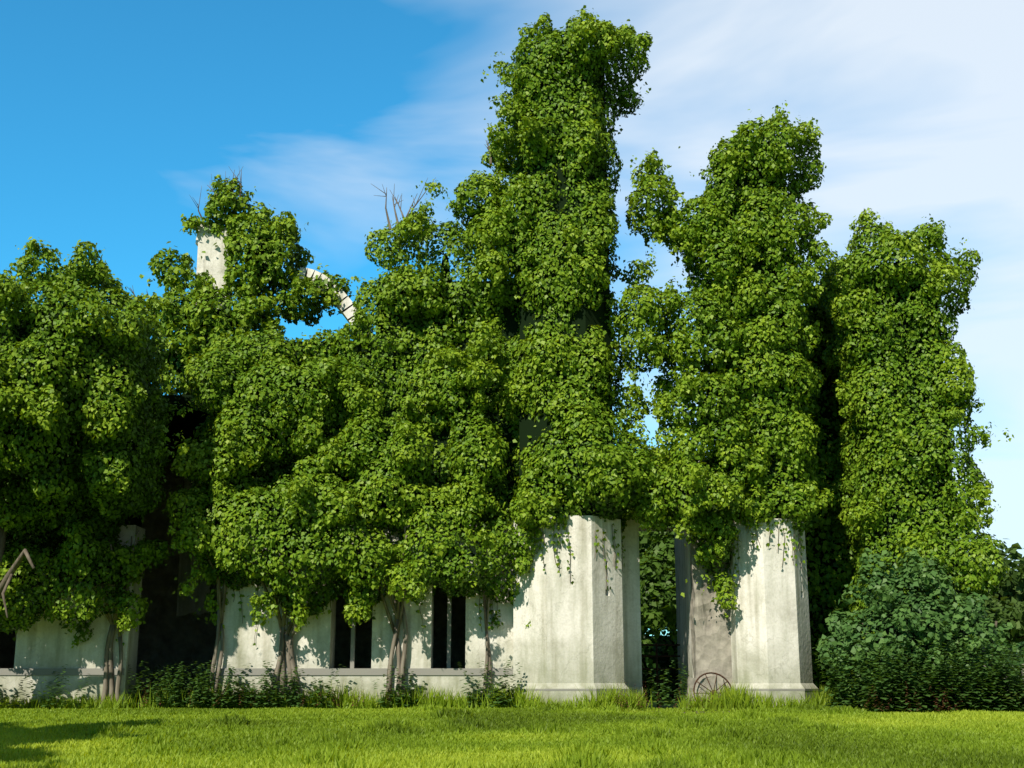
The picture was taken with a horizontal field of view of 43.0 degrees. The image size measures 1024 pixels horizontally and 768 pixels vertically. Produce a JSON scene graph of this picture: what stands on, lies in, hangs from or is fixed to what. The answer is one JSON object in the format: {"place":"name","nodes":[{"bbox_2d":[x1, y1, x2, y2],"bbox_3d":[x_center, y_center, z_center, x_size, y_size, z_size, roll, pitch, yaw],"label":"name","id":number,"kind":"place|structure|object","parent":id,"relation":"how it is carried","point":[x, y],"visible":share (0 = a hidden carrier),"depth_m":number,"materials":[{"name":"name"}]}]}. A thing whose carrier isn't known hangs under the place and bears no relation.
{"place":"outdoors","nodes":[
{"label":"outdoors","id":0,"kind":"place"},
{"bbox_2d":[0,236,195,647],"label":"ivy","id":1,"kind":"object","parent":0,"point":[74,281],"depth_m":22.04,"materials":[{"name":"green plant"}]},
{"bbox_2d":[152,395,224,462],"bbox_3d":[-6.350,1.051,28.077,13.300,0.300,6.050,0,-13,0],"label":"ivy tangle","id":2,"kind":"object","parent":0,"point":[188,423],"visible":0.11,"depth_m":26.25,"materials":[{"name":"green plant"}]},
{"bbox_2d":[1,170,542,631],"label":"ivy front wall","id":3,"kind":"structure","parent":0,"point":[421,502],"depth_m":23.49,"materials":[{"name":"green plant"}]},
{"bbox_2d":[136,174,372,394],"bbox_3d":[-6.367,-2.282,31.698,6.062,6.066,2.471,0,-13,0],"label":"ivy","id":4,"kind":"object","parent":3,"relation":"attached to","point":[239,226],"depth_m":31.38,"materials":[{"name":"green plant"}]},
{"bbox_2d":[299,267,374,339],"bbox_3d":[-4.305,-1.895,31.978,1.852,1.845,0.600,0,-13,0],"label":"arch rib","id":5,"kind":"object","parent":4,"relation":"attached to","point":[345,308],"visible":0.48,"depth_m":31.75,"materials":[{"name":"white stone"}]},
{"bbox_2d":[128,124,500,296],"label":"dead twigs","id":6,"kind":"object","parent":3,"relation":"on","point":[394,205],"visible":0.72,"depth_m":25.79,"materials":[{"name":"brown wood"}]},
{"bbox_2d":[13,520,809,645],"bbox_3d":[-3.576,3.543,23.433,18.108,2.315,1.601,0,-13,0],"label":"ivy strand","id":7,"kind":"object","parent":3,"relation":"attached to","point":[572,554],"depth_m":23.36},
{"bbox_2d":[469,5,685,551],"bbox_3d":[1.273,-2.043,24.782,4.220,10.870,3.776,0,-13,0],"label":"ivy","id":8,"kind":"object","parent":3,"relation":"attached to","point":[605,42],"depth_m":24.30,"materials":[{"name":"green plant"}]},
{"bbox_2d":[0,679,837,709],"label":"grass","id":9,"kind":"structure","parent":0,"point":[731,699],"depth_m":22.90,"materials":[{"name":"green plant"}]},
{"bbox_2d":[0,701,1023,767],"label":"grass","id":10,"kind":"structure","parent":0,"point":[558,735],"depth_m":15.51,"materials":[{"name":"green plant"}]},
{"bbox_2d":[0,0,1023,635],"label":"sky","id":11,"kind":"structure","parent":0,"point":[114,114],"materials":[{"name":"blue"}]},
{"bbox_2d":[620,459,719,686],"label":"gate wall","id":12,"kind":"structure","parent":0,"point":[631,622],"depth_m":24.06,"materials":[{"name":"grey concrete"}]},
{"bbox_2d":[614,201,778,618],"bbox_3d":[3.146,0.409,24.384,2.898,7.887,3.946,9,-16,-33],"label":"ivy","id":13,"kind":"object","parent":12,"relation":"attached to","point":[684,469],"depth_m":23.41,"materials":[{"name":"green plant"}]},
{"bbox_2d":[789,283,858,701],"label":"ivy wall","id":14,"kind":"structure","parent":0,"point":[828,544],"depth_m":25.87,"materials":[{"name":"green plant"}]},
{"bbox_2d":[643,691,1023,708],"bbox_3d":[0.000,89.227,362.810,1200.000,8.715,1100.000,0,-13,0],"label":"field ground","id":15,"kind":"structure","parent":0,"point":[663,706],"depth_m":31.01,"materials":[{"name":"green plant"}]},
{"bbox_2d":[0,497,34,617],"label":"limbs","id":16,"kind":"object","parent":15,"relation":"on","point":[6,580],"visible":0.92,"depth_m":21.82,"materials":[{"name":"brown plant"}]},
{"bbox_2d":[0,463,465,697],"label":"dark interior","id":17,"kind":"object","parent":15,"relation":"on","point":[167,635],"depth_m":30.09,"materials":[{"name":"stone"}]},
{"bbox_2d":[176,224,231,615],"bbox_3d":[-7.377,0.770,31.374,0.908,9.627,0.812,0,-13,0],"label":"gable fragment","id":18,"kind":"object","parent":17,"relation":"attached to","point":[211,261],"visible":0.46,"depth_m":30.79,"materials":[{"name":"white concrete"}]},
{"bbox_2d":[0,675,512,704],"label":"wall base","id":19,"kind":"object","parent":15,"relation":"on","point":[94,686],"visible":0.21,"depth_m":23.27,"materials":[{"name":"white concrete"}]},
{"bbox_2d":[5,525,513,703],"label":"front wall","id":20,"kind":"structure","parent":15,"relation":"on","point":[42,643],"depth_m":23.48,"materials":[{"name":"white concrete"}]},
{"bbox_2d":[0,668,512,674],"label":"sill band","id":21,"kind":"object","parent":20,"relation":"attached to","point":[255,671],"visible":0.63,"depth_m":23.30,"materials":[{"name":"grey stone"}]},
{"bbox_2d":[2,281,519,527],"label":"front wall","id":22,"kind":"structure","parent":20,"relation":"on","point":[511,326],"depth_m":24.54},
{"bbox_2d":[344,569,456,667],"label":"window mullions","id":23,"kind":"object","parent":20,"relation":"attached to","point":[352,656],"depth_m":23.72,"materials":[{"name":"grey stone"}]},
{"bbox_2d":[56,517,511,707],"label":"vine trunks","id":24,"kind":"object","parent":15,"relation":"on","point":[398,608],"visible":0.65,"depth_m":23.32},
{"bbox_2d":[0,660,688,706],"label":"wall weeds","id":25,"kind":"object","parent":15,"relation":"on","point":[199,689],"depth_m":22.91,"materials":[{"name":"green plant"}]},
{"bbox_2d":[519,47,614,516],"bbox_3d":[1.000,-1.906,24.996,1.746,9.150,1.746,0,-13,0],"label":"turret shaft","id":26,"kind":"object","parent":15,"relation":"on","point":[584,317],"visible":0.27,"depth_m":24.25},
{"bbox_2d":[510,683,629,706],"bbox_3d":[1.000,5.732,23.204,2.125,0.760,2.125,0,-13,0],"label":"pillar base","id":27,"kind":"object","parent":15,"relation":"on","point":[558,695],"depth_m":22.28,"materials":[{"name":"white concrete"}]},
{"bbox_2d":[513,515,623,682],"bbox_3d":[1.000,4.179,23.569,1.960,3.350,1.960,0,-13,0],"label":"turret","id":28,"kind":"object","parent":27,"relation":"on","point":[573,633],"visible":0.73,"depth_m":22.78,"materials":[{"name":"grey"}]},
{"bbox_2d":[510,689,629,690],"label":"pillar base molding","id":29,"kind":"structure","parent":27,"relation":"attached to","point":[569,690],"depth_m":22.23,"materials":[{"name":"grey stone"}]},
{"bbox_2d":[139,679,1013,710],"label":"grass tufts","id":30,"kind":"object","parent":15,"relation":"on","point":[943,698],"visible":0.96,"depth_m":21.73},
{"bbox_2d":[628,687,642,694],"bbox_3d":[2.135,5.843,23.547,0.470,0.700,0.078,0,-13,0],"label":"wall base","id":31,"kind":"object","parent":15,"relation":"on","point":[639,688],"depth_m":23.58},
{"bbox_2d":[639,524,676,647],"bbox_3d":[5.229,6.055,40.584,6.394,4.444,6.522,-3,-14,14],"label":"tree crown","id":32,"kind":"object","parent":15,"relation":"on","point":[657,569],"visible":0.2,"depth_m":38.41,"materials":[{"name":"green plant"}]},
{"bbox_2d":[674,524,688,706],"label":"gate passage walls","id":33,"kind":"structure","parent":15,"relation":"on","point":[681,608],"depth_m":25.85,"materials":[{"name":"grey concrete"}]},
{"bbox_2d":[641,643,680,707],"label":"field gate","id":34,"kind":"structure","parent":33,"relation":"attached to","point":[656,645],"depth_m":25.98,"materials":[{"name":"brown wood"}]},
{"bbox_2d":[687,522,731,701],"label":"wall","id":35,"kind":"structure","parent":15,"relation":"on","point":[710,624],"depth_m":23.51,"materials":[{"name":"stone"}]},
{"bbox_2d":[693,672,731,700],"bbox_3d":[3.550,5.448,22.911,0.748,0.746,0.100,3,-27,-12],"label":"wagon wheel","id":36,"kind":"object","parent":15,"relation":"on","point":[712,692],"visible":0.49,"depth_m":22.97,"materials":[{"name":"wood"}]},
{"bbox_2d":[713,145,798,519],"bbox_3d":[4.640,-0.947,24.925,1.341,7.250,1.341,0,-13,0],"label":"turret shaft","id":37,"kind":"object","parent":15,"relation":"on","point":[755,268],"visible":0.23,"depth_m":24.41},
{"bbox_2d":[652,100,837,536],"bbox_3d":[4.419,-1.161,24.921,3.641,8.894,3.046,0,-13,0],"label":"ivy","id":38,"kind":"object","parent":37,"relation":"attached to","point":[801,282],"depth_m":24.35,"materials":[{"name":"green plant"}]},
{"bbox_2d":[729,683,818,707],"bbox_3d":[4.640,5.766,23.350,1.685,0.760,1.685,0,-13,0],"label":"pillar base","id":39,"kind":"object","parent":15,"relation":"on","point":[796,694],"depth_m":22.70,"materials":[{"name":"grey concrete"}]},
{"bbox_2d":[728,518,812,682],"bbox_3d":[4.640,4.213,23.715,1.504,3.350,1.504,0,-13,0],"label":"turret","id":40,"kind":"object","parent":39,"relation":"on","point":[770,631],"visible":0.78,"depth_m":23.16,"materials":[{"name":"grey"}]},
{"bbox_2d":[730,689,818,690],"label":"pillar base molding","id":41,"kind":"structure","parent":39,"relation":"attached to","point":[779,689],"depth_m":22.68,"materials":[{"name":"grey concrete"}]},
{"bbox_2d":[641,603,991,699],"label":"hedge","id":42,"kind":"object","parent":15,"relation":"on","point":[649,660],"depth_m":43.06,"materials":[{"name":"green plant"}]},
{"bbox_2d":[788,306,864,704],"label":"link wall","id":43,"kind":"structure","parent":15,"relation":"on","point":[827,414],"depth_m":26.22,"materials":[{"name":"black"}]},
{"bbox_2d":[847,274,966,703],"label":"end wall","id":44,"kind":"structure","parent":15,"relation":"on","point":[888,523],"depth_m":24.78,"materials":[{"name":"green"}]},
{"bbox_2d":[809,208,1013,678],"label":"wall ivy","id":45,"kind":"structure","parent":44,"relation":"attached to","point":[840,302],"depth_m":24.40,"materials":[{"name":"green plant"}]},
{"bbox_2d":[816,547,1019,707],"bbox_3d":[6.992,4.386,22.366,3.463,3.241,2.598,0,-13,0],"label":"elder bush","id":46,"kind":"object","parent":15,"relation":"on","point":[954,618],"depth_m":21.91,"materials":[{"name":"green plant"}]},
{"bbox_2d":[814,639,1023,710],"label":"nettle stand","id":47,"kind":"object","parent":15,"relation":"on","point":[983,701],"visible":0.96,"depth_m":20.97,"materials":[{"name":"green plant"}]},
{"bbox_2d":[962,532,1023,651],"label":"tree","id":48,"kind":"object","parent":15,"relation":"on","point":[1013,609],"depth_m":79.51,"materials":[{"name":"green plant"}]},
{"bbox_2d":[977,635,1023,688],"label":"hedge","id":49,"kind":"object","parent":15,"relation":"on","point":[1020,647],"depth_m":64.74,"materials":[{"name":"green plant"}]},
{"bbox_2d":[978,563,1023,651],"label":"tree crown","id":50,"kind":"object","parent":15,"relation":"on","point":[1012,591],"visible":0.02,"depth_m":80.90},
{"bbox_2d":[997,560,1022,652],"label":"tree","id":51,"kind":"object","parent":15,"relation":"on","point":[1010,581],"visible":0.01,"depth_m":84.62,"materials":[{"name":"green plant"}]}
]}

